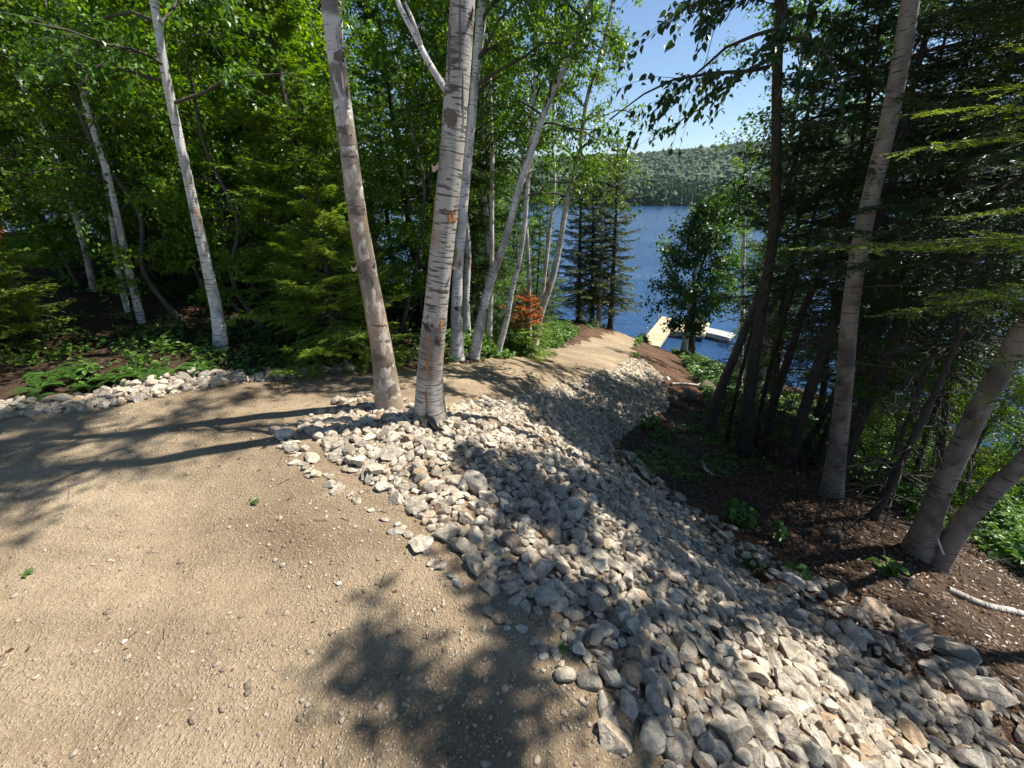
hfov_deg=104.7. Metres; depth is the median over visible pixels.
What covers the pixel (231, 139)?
fir tree
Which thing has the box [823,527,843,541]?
boulder
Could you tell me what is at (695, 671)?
stone
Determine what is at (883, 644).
stone
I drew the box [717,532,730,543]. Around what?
stone
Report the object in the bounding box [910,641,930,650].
stone
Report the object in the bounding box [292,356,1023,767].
embankment
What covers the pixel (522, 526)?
stone
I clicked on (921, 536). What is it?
birch tree
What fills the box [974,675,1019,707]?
stone
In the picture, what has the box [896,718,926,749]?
stone
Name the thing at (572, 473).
stone
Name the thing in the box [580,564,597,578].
stone
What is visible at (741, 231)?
birch tree
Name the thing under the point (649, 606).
stone
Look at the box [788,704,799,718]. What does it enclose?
stone
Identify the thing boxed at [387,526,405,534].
stone
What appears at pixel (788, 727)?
stone
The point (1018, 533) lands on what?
maple sapling
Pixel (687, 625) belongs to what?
stone
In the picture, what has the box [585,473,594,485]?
stone
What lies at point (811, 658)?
stone
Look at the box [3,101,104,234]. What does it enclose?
fir tree
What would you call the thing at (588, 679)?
stone
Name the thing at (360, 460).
stone
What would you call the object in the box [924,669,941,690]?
stone
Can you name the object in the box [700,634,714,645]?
stone
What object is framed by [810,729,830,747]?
stone
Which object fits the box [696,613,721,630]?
stone
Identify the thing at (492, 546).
stone
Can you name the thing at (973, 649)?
stone
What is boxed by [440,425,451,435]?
stone
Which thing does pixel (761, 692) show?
stone
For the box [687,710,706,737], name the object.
stone
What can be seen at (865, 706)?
stone
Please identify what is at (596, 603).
stone
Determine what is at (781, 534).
leafy plant
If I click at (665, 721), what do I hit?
stone
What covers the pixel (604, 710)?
stone
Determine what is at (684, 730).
stone
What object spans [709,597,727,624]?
stone
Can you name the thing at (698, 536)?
stone
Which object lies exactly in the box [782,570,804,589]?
stone
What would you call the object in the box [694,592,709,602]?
stone
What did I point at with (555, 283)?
fir tree
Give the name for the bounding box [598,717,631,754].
stone
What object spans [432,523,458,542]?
stone
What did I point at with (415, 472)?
stone
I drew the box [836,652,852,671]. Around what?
stone
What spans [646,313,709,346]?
wooden dock
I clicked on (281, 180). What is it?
fir tree
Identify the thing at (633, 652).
stone
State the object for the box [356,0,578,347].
birch tree
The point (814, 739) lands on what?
stone
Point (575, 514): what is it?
stone
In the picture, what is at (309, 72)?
fir tree
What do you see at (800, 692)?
stone
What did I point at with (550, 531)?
stone
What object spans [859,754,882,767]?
stone
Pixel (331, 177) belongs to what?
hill
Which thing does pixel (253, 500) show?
fallen leaf
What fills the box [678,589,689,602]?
stone
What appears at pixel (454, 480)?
stone
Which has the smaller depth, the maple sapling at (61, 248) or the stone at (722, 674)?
the stone at (722, 674)
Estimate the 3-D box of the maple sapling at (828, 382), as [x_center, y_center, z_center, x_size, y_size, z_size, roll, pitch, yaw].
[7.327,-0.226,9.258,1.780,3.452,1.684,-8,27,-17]
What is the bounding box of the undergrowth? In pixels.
[0,229,1023,571]
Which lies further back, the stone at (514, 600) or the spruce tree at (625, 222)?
the spruce tree at (625, 222)
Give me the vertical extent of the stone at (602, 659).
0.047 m
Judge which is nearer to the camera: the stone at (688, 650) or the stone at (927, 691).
the stone at (688, 650)
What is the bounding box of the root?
[425,412,453,438]
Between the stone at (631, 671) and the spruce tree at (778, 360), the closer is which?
the stone at (631, 671)
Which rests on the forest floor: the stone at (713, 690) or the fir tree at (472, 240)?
the fir tree at (472, 240)
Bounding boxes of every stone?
[49,393,69,400]
[170,372,191,380]
[198,370,213,377]
[210,375,227,385]
[274,428,294,437]
[283,443,297,451]
[304,425,322,432]
[304,452,319,462]
[323,435,343,445]
[326,446,343,461]
[329,484,345,494]
[331,440,344,450]
[343,455,353,463]
[351,455,368,466]
[361,458,374,470]
[361,470,374,480]
[366,463,384,474]
[380,445,405,460]
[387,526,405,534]
[401,434,413,442]
[404,495,425,505]
[409,534,433,552]
[411,502,427,515]
[412,467,425,475]
[416,444,424,455]
[419,437,435,444]
[424,493,436,500]
[429,480,444,490]
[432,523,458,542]
[435,502,450,514]
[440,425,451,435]
[446,475,462,488]
[454,537,470,553]
[456,527,469,537]
[458,499,464,507]
[458,510,473,524]
[461,543,476,560]
[463,470,487,493]
[466,525,483,543]
[466,553,476,573]
[470,515,487,528]
[471,553,484,577]
[479,491,498,503]
[479,579,501,596]
[483,507,504,523]
[485,539,499,553]
[485,556,501,569]
[486,416,501,428]
[497,575,514,583]
[499,581,521,596]
[500,530,520,552]
[508,593,521,607]
[510,479,523,489]
[516,521,527,536]
[517,489,529,498]
[519,565,535,582]
[521,498,538,509]
[521,547,535,562]
[525,585,539,597]
[528,507,543,520]
[531,558,555,581]
[534,585,559,606]
[538,576,555,588]
[539,457,554,465]
[540,437,550,444]
[540,523,560,541]
[545,506,561,525]
[548,641,562,660]
[554,666,576,681]
[555,561,570,573]
[556,494,567,500]
[560,500,572,515]
[562,605,584,621]
[564,527,587,540]
[565,630,577,644]
[566,497,584,512]
[567,468,578,483]
[567,506,582,521]
[571,582,585,597]
[572,638,585,654]
[574,626,585,638]
[576,668,602,690]
[577,576,594,584]
[577,579,585,588]
[580,547,600,558]
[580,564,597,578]
[581,628,603,645]
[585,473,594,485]
[587,530,603,546]
[587,592,606,612]
[589,623,613,638]
[591,583,608,595]
[592,556,607,573]
[596,529,609,538]
[597,663,621,686]
[597,690,611,719]
[598,653,611,666]
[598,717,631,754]
[600,550,619,569]
[608,610,629,626]
[610,543,622,553]
[612,555,626,572]
[614,672,627,688]
[617,599,631,614]
[620,660,642,687]
[620,688,638,722]
[622,615,639,635]
[622,645,641,661]
[622,683,635,693]
[623,566,632,579]
[623,576,633,590]
[625,551,643,566]
[626,540,635,553]
[626,588,640,601]
[632,607,646,618]
[633,629,651,655]
[634,509,648,519]
[634,587,647,601]
[635,550,647,562]
[637,701,654,718]
[638,466,650,479]
[639,715,666,755]
[641,651,659,670]
[641,668,662,689]
[642,599,657,619]
[644,681,664,715]
[645,584,665,600]
[649,558,666,570]
[651,615,662,626]
[652,598,671,614]
[653,650,666,662]
[654,576,668,591]
[654,633,670,643]
[658,713,674,735]
[661,565,683,582]
[663,536,674,543]
[663,609,682,631]
[664,643,678,659]
[664,728,691,766]
[667,587,684,605]
[668,544,688,564]
[668,603,688,617]
[668,690,680,711]
[677,673,698,699]
[678,579,687,587]
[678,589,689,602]
[679,639,697,663]
[680,618,695,631]
[680,720,696,743]
[684,566,698,575]
[684,660,703,682]
[685,631,715,658]
[687,610,697,622]
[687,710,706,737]
[688,530,705,543]
[691,599,702,613]
[692,750,717,767]
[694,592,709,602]
[695,556,708,568]
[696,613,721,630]
[697,732,714,751]
[699,584,723,600]
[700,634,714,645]
[704,569,722,585]
[705,683,720,699]
[705,739,731,763]
[707,714,753,756]
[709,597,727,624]
[710,558,721,568]
[711,667,727,680]
[716,600,734,618]
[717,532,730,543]
[718,578,736,600]
[719,656,733,667]
[720,679,735,700]
[721,543,734,555]
[722,699,755,733]
[728,678,756,708]
[730,600,742,608]
[737,615,764,635]
[737,660,771,681]
[739,601,753,611]
[740,633,761,652]
[743,611,758,622]
[745,681,759,700]
[745,706,779,744]
[748,747,765,767]
[751,552,770,564]
[754,603,765,613]
[754,656,772,676]
[757,684,768,697]
[759,588,777,595]
[759,601,771,610]
[762,629,778,648]
[762,751,780,767]
[766,700,788,716]
[767,649,782,668]
[769,694,791,708]
[773,666,796,692]
[774,582,799,595]
[777,716,800,742]
[778,636,807,663]
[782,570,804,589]
[782,608,804,621]
[782,665,805,684]
[782,696,814,715]
[782,737,801,746]
[783,743,808,762]
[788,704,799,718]
[792,685,818,713]
[793,662,820,686]
[799,588,816,601]
[799,741,824,767]
[801,662,819,675]
[804,580,820,591]
[804,649,815,663]
[805,713,822,725]
[809,684,821,703]
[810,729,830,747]
[810,734,823,746]
[812,578,827,589]
[816,720,838,742]
[820,696,838,711]
[821,747,836,767]
[823,620,843,637]
[825,673,848,695]
[826,646,838,660]
[827,579,847,597]
[830,718,845,736]
[830,741,841,753]
[833,668,859,692]
[835,633,857,651]
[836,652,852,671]
[836,674,853,693]
[837,702,868,726]
[839,605,873,628]
[839,619,866,650]
[839,735,844,742]
[847,751,858,759]
[848,698,864,717]
[849,672,869,693]
[850,654,870,667]
[850,745,865,755]
[851,723,865,738]
[854,691,871,706]
[854,738,876,755]
[857,665,878,677]
[857,700,873,717]
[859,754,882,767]
[860,597,890,623]
[864,690,885,709]
[865,656,882,670]
[867,627,891,652]
[869,755,891,767]
[870,677,888,689]
[870,733,892,750]
[884,750,899,763]
[886,684,902,700]
[887,606,901,615]
[889,736,918,760]
[893,708,907,721]
[895,628,912,639]
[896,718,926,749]
[898,701,923,723]
[899,682,918,694]
[900,677,921,693]
[900,689,927,708]
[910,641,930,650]
[912,744,933,767]
[916,659,949,684]
[916,679,934,699]
[918,709,928,725]
[923,747,931,752]
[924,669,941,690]
[930,655,952,666]
[932,633,981,665]
[933,689,946,701]
[938,750,955,767]
[941,656,976,676]
[945,700,963,715]
[946,693,968,714]
[946,746,987,767]
[947,734,961,746]
[956,716,974,739]
[968,645,979,655]
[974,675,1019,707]
[980,700,997,715]
[982,751,991,767]
[983,739,1012,756]
[1007,685,1023,698]
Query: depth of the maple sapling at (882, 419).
6.63 m
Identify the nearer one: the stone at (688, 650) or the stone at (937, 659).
the stone at (688, 650)
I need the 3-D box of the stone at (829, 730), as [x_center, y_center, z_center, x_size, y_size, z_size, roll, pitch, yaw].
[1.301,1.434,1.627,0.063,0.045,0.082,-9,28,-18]
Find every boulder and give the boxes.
[668,394,679,406]
[680,388,696,401]
[697,380,715,392]
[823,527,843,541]
[888,575,915,588]
[890,614,934,650]
[943,667,987,702]
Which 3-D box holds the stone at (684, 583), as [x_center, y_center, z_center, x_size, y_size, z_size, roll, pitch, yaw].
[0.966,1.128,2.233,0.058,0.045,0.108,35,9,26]
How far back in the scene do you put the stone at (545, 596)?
1.72 m
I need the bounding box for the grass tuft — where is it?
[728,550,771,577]
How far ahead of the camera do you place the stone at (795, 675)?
1.85 m
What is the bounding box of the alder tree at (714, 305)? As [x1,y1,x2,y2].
[647,204,766,353]
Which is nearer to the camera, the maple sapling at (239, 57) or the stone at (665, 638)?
the stone at (665, 638)
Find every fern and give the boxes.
[6,377,65,396]
[14,391,58,410]
[20,362,80,380]
[32,366,90,384]
[50,359,101,374]
[63,375,123,393]
[87,373,136,384]
[109,361,154,373]
[112,363,165,381]
[144,362,198,378]
[181,361,211,374]
[199,362,220,370]
[246,366,262,375]
[270,362,297,368]
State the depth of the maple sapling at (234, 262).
4.33 m
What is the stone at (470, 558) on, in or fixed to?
on the stone at (477, 567)
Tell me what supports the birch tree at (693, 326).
on the forest floor
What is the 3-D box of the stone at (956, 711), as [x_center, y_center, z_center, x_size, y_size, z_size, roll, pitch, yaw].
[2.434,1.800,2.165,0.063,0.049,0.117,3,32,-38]
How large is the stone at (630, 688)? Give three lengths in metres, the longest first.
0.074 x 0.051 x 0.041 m
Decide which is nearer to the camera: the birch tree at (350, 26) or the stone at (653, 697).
the stone at (653, 697)
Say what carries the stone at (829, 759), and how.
on the embankment
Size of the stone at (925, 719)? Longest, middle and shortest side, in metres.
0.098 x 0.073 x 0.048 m
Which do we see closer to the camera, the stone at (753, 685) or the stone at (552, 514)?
the stone at (753, 685)
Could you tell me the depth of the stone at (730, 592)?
2.40 m
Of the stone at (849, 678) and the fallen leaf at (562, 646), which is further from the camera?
the stone at (849, 678)
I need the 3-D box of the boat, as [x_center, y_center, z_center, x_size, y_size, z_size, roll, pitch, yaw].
[15.162,-3.984,30.368,1.300,0.315,3.468,-22,34,-38]
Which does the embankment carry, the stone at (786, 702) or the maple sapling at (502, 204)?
the stone at (786, 702)
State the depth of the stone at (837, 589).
2.94 m
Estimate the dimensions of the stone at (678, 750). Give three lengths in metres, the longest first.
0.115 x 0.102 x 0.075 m
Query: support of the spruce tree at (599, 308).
on the forest floor
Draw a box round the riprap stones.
[0,342,1023,767]
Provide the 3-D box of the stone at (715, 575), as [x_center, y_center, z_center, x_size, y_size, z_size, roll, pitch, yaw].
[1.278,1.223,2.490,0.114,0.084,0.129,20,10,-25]
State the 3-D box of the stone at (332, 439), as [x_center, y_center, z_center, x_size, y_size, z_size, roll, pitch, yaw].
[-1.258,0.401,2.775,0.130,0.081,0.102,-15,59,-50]
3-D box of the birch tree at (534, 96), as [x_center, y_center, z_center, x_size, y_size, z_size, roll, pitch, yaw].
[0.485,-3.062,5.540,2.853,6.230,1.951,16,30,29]
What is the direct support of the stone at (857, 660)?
on the embankment
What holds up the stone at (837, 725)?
on the embankment
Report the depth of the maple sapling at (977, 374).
7.40 m
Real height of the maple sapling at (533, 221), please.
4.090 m
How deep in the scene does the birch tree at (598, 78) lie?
6.92 m
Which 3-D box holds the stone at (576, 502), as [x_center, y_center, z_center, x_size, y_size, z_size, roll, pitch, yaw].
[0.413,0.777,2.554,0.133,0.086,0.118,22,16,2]
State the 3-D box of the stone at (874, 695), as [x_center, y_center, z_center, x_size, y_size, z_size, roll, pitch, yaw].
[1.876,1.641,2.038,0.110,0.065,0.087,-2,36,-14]
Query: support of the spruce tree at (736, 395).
on the forest floor
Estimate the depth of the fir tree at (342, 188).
7.98 m
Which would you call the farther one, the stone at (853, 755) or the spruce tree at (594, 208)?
the spruce tree at (594, 208)
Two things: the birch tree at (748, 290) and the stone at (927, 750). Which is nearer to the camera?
the stone at (927, 750)
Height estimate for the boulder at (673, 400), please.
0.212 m
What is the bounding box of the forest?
[496,117,1023,211]
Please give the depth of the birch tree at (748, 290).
19.60 m
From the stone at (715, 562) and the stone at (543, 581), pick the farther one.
the stone at (715, 562)
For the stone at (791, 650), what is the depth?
2.03 m
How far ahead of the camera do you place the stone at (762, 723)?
1.49 m
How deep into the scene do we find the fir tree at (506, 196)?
10.77 m
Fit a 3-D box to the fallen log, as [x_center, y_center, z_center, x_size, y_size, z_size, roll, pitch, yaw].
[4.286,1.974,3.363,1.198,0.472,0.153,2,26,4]
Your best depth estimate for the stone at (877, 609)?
2.75 m
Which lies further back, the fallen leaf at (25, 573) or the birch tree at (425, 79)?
the birch tree at (425, 79)
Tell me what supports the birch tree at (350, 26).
on the forest floor
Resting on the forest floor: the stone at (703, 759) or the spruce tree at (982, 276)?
the spruce tree at (982, 276)
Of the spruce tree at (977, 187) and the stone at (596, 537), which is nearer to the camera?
the stone at (596, 537)
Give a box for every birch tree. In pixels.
[0,0,223,311]
[0,0,227,322]
[0,0,338,351]
[0,5,133,265]
[0,21,91,266]
[0,27,165,291]
[66,1,248,276]
[120,0,238,281]
[122,1,257,237]
[162,3,269,283]
[201,2,274,176]
[252,0,399,305]
[294,0,411,231]
[305,0,400,188]
[306,1,388,195]
[320,0,403,410]
[342,0,443,217]
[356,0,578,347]
[359,38,417,292]
[380,8,433,217]
[384,0,627,361]
[387,1,553,301]
[395,0,474,422]
[398,0,584,342]
[410,1,518,303]
[440,0,640,355]
[467,0,638,358]
[473,0,580,337]
[475,62,534,307]
[504,0,653,347]
[506,0,620,342]
[636,192,737,350]
[699,0,913,417]
[703,0,905,435]
[708,149,785,382]
[723,239,781,369]
[732,216,789,381]
[736,0,945,354]
[750,225,816,383]
[818,0,920,500]
[900,298,1023,564]
[930,447,1023,573]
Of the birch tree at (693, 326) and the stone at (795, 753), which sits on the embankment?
the stone at (795, 753)
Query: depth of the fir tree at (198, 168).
9.91 m
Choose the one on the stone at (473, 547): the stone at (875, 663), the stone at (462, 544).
the stone at (462, 544)
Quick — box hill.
[6,149,741,209]
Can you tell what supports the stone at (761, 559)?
on the dirt bank
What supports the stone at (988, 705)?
on the dirt bank
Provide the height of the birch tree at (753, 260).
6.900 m
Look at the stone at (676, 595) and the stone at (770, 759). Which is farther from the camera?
the stone at (676, 595)
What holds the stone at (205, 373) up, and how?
on the gravel road
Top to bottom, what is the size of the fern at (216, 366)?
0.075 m
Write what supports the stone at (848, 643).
on the embankment
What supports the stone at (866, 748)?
on the embankment
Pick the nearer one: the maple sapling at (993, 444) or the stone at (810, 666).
the stone at (810, 666)
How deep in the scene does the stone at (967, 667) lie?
2.42 m
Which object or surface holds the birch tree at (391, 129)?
on the forest floor
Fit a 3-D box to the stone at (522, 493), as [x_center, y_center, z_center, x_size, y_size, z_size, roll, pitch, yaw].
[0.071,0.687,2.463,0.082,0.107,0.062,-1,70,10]
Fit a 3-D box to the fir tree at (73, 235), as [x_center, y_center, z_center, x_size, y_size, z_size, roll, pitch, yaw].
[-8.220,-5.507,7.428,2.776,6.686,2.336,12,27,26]
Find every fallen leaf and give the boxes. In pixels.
[19,568,34,577]
[247,497,259,503]
[557,640,567,655]
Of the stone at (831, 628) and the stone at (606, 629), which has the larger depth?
the stone at (831, 628)
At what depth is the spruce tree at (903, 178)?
7.59 m
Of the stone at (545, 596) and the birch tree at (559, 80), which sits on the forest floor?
the birch tree at (559, 80)
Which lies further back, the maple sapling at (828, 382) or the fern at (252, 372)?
the maple sapling at (828, 382)
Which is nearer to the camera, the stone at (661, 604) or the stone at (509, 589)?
the stone at (509, 589)
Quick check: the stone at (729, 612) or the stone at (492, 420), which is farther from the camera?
the stone at (492, 420)
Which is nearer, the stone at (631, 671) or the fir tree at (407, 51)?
the stone at (631, 671)
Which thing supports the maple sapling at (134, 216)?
on the forest floor
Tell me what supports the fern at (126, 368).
on the forest floor
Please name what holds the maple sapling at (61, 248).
on the forest floor
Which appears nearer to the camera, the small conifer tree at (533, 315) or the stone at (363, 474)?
the stone at (363, 474)
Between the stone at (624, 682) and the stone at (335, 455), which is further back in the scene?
the stone at (335, 455)
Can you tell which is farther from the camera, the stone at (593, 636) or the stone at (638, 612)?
the stone at (638, 612)
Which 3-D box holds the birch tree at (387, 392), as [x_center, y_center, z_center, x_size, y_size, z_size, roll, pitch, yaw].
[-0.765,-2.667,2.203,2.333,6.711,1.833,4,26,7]
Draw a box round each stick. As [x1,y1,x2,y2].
[670,382,698,385]
[936,538,950,572]
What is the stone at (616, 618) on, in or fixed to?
on the embankment
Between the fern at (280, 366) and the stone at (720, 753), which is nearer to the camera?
the stone at (720, 753)
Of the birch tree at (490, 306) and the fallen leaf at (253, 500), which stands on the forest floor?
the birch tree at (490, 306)
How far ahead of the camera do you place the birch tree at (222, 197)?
7.34 m
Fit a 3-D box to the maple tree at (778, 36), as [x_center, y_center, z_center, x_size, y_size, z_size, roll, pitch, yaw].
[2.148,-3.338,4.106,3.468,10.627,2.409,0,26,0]
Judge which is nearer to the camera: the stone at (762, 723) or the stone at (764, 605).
the stone at (762, 723)
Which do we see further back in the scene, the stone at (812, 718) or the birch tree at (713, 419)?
the birch tree at (713, 419)
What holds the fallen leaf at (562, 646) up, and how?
on the gravel road
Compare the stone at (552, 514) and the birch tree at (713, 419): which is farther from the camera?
the birch tree at (713, 419)
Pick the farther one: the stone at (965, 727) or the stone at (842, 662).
the stone at (842, 662)
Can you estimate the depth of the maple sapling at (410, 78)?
5.26 m
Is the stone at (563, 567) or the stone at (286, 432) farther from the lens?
the stone at (286, 432)
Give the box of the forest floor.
[0,231,1023,753]
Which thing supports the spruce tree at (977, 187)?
on the forest floor
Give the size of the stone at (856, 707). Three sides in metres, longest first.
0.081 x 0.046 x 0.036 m
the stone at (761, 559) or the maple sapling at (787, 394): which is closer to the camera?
the stone at (761, 559)
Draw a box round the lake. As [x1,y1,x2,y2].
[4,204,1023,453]
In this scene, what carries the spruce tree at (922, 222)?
on the forest floor
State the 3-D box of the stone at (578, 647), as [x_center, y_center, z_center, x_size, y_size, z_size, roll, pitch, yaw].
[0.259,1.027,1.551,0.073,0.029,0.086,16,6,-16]
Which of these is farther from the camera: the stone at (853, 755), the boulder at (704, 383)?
the boulder at (704, 383)
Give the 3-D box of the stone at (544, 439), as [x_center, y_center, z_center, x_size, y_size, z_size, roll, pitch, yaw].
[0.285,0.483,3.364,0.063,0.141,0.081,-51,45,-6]
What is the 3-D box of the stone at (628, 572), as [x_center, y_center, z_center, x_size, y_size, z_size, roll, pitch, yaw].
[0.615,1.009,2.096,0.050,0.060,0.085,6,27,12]
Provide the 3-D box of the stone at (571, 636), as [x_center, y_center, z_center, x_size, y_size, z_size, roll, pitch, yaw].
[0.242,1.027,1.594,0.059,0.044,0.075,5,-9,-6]
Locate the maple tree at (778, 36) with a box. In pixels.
[557,0,899,459]
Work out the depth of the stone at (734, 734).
1.39 m
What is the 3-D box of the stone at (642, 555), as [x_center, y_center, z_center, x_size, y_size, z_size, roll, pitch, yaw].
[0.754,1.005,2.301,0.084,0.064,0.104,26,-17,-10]
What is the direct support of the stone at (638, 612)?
on the embankment
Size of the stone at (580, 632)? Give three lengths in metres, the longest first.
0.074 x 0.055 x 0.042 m
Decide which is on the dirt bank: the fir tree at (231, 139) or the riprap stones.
the riprap stones
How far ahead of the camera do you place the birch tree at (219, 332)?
3.43 m
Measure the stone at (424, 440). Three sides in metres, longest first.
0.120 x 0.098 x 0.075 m
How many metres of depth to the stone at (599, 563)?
2.04 m
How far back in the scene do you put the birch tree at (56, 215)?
6.83 m
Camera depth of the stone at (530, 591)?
1.76 m
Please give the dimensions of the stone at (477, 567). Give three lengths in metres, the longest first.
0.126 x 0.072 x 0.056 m
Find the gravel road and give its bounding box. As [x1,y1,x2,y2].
[0,329,663,767]
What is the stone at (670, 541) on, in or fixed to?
on the embankment
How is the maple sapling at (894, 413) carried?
on the forest floor
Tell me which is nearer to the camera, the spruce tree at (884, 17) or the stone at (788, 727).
the stone at (788, 727)
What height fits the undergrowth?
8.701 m
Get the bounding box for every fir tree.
[0,211,79,363]
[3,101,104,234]
[12,0,197,262]
[25,2,218,273]
[75,0,240,298]
[138,3,250,249]
[161,0,291,275]
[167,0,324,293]
[199,0,409,348]
[211,4,358,309]
[243,183,418,381]
[254,26,337,270]
[255,1,406,307]
[347,0,477,323]
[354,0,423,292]
[377,7,478,309]
[405,2,521,311]
[407,7,500,327]
[409,25,535,339]
[447,28,526,333]
[450,123,508,310]
[471,83,538,321]
[497,191,536,329]
[499,168,533,306]
[520,196,556,329]
[521,182,559,317]
[525,197,570,327]
[547,226,568,317]
[733,272,785,386]
[782,42,1023,411]
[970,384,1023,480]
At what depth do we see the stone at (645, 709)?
1.38 m
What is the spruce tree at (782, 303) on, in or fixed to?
on the forest floor
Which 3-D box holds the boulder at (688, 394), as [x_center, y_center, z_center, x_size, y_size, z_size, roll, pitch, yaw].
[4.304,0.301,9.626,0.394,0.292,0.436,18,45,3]
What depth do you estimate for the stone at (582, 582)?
1.88 m
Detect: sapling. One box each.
[0,0,168,263]
[0,0,176,280]
[0,0,180,296]
[0,0,203,319]
[0,23,87,283]
[0,35,77,317]
[0,46,132,274]
[0,127,63,294]
[0,133,50,279]
[32,0,308,331]
[61,0,230,285]
[66,0,239,294]
[67,0,269,301]
[113,51,271,312]
[169,0,371,279]
[191,0,398,340]
[202,83,329,283]
[235,24,399,312]
[286,83,398,296]
[293,0,494,336]
[360,109,452,318]
[469,190,526,307]
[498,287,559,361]
[509,214,545,293]
[731,348,777,427]
[759,334,836,421]
[793,306,874,421]
[805,331,911,454]
[851,350,965,491]
[851,384,904,438]
[853,351,938,461]
[866,376,971,458]
[874,334,957,434]
[907,367,1003,452]
[912,367,1023,493]
[915,320,1023,515]
[967,382,1023,493]
[1009,519,1023,544]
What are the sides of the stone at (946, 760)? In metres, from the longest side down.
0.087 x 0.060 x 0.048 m
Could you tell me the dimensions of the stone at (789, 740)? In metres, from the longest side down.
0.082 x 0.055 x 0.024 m
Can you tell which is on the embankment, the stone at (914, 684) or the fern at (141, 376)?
the stone at (914, 684)
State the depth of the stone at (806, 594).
2.85 m
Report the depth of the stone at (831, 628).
2.51 m
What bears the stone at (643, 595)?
on the embankment
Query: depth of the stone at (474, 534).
2.02 m
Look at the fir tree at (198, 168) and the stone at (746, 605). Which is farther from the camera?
the fir tree at (198, 168)
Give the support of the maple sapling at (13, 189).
on the forest floor
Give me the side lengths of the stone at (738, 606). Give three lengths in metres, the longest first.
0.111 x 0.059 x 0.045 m
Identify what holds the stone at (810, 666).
on the embankment
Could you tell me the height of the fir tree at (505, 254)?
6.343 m
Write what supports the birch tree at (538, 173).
on the forest floor
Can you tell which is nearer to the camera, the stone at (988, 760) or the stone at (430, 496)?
the stone at (988, 760)
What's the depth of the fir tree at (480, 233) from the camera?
11.51 m
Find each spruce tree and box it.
[551,178,611,325]
[566,160,636,326]
[568,156,624,322]
[586,136,644,330]
[676,137,836,442]
[701,125,846,394]
[705,0,1023,467]
[710,32,870,421]
[717,0,1023,480]
[722,0,920,448]
[738,1,942,417]
[756,5,1023,479]
[758,0,1018,473]
[758,0,1023,504]
[780,58,994,424]
[781,0,1023,436]
[789,0,1023,445]
[793,0,1023,565]
[801,49,1023,506]
[812,0,1015,434]
[828,123,1023,528]
[853,29,1023,483]
[860,63,1022,434]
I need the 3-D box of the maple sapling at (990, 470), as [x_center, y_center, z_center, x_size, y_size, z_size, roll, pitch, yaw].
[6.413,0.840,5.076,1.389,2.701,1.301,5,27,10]
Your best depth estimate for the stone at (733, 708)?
1.48 m
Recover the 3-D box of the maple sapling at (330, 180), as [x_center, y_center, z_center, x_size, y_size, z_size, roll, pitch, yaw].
[-2.837,-2.907,6.152,2.024,4.434,1.887,-19,32,-33]
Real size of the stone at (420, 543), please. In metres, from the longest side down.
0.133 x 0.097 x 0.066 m
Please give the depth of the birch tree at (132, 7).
6.30 m
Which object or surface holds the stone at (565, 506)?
on the embankment
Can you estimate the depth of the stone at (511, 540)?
2.02 m
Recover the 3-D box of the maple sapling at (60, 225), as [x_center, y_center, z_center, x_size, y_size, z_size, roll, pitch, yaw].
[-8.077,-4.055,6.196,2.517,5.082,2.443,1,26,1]
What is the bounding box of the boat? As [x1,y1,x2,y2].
[701,327,735,340]
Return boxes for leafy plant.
[719,498,759,531]
[768,521,792,543]
[782,560,812,580]
[867,556,909,577]
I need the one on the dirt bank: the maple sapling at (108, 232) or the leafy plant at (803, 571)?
the leafy plant at (803, 571)
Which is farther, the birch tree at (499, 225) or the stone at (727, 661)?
the birch tree at (499, 225)
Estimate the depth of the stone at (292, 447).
2.66 m
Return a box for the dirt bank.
[559,325,1023,749]
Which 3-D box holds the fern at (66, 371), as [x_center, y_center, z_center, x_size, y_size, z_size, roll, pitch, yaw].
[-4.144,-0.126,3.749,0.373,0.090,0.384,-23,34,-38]
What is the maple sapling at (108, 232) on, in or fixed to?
on the forest floor
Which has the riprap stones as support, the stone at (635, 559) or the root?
the root
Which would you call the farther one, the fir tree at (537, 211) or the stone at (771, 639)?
the fir tree at (537, 211)
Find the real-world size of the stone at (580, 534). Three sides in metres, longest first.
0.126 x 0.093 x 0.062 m
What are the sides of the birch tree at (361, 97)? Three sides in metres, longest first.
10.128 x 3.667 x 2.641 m
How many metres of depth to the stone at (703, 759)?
1.30 m
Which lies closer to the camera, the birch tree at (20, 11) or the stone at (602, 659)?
the stone at (602, 659)
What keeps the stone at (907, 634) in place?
on the dirt bank
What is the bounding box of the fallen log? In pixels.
[946,586,1023,616]
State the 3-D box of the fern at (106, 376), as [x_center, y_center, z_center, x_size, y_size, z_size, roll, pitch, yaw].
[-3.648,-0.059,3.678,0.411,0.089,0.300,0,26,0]
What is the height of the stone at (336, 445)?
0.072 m
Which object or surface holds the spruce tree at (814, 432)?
on the forest floor
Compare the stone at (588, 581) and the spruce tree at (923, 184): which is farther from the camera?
the spruce tree at (923, 184)
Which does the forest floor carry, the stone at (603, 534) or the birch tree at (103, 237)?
the birch tree at (103, 237)
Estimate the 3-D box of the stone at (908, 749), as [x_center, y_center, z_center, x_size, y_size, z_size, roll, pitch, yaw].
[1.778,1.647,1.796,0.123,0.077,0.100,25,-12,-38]
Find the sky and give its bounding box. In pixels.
[0,0,1023,161]
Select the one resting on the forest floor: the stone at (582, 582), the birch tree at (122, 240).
the birch tree at (122, 240)
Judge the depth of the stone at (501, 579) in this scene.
1.79 m
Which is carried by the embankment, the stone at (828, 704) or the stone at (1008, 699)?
the stone at (828, 704)
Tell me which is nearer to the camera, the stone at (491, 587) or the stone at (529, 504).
the stone at (491, 587)

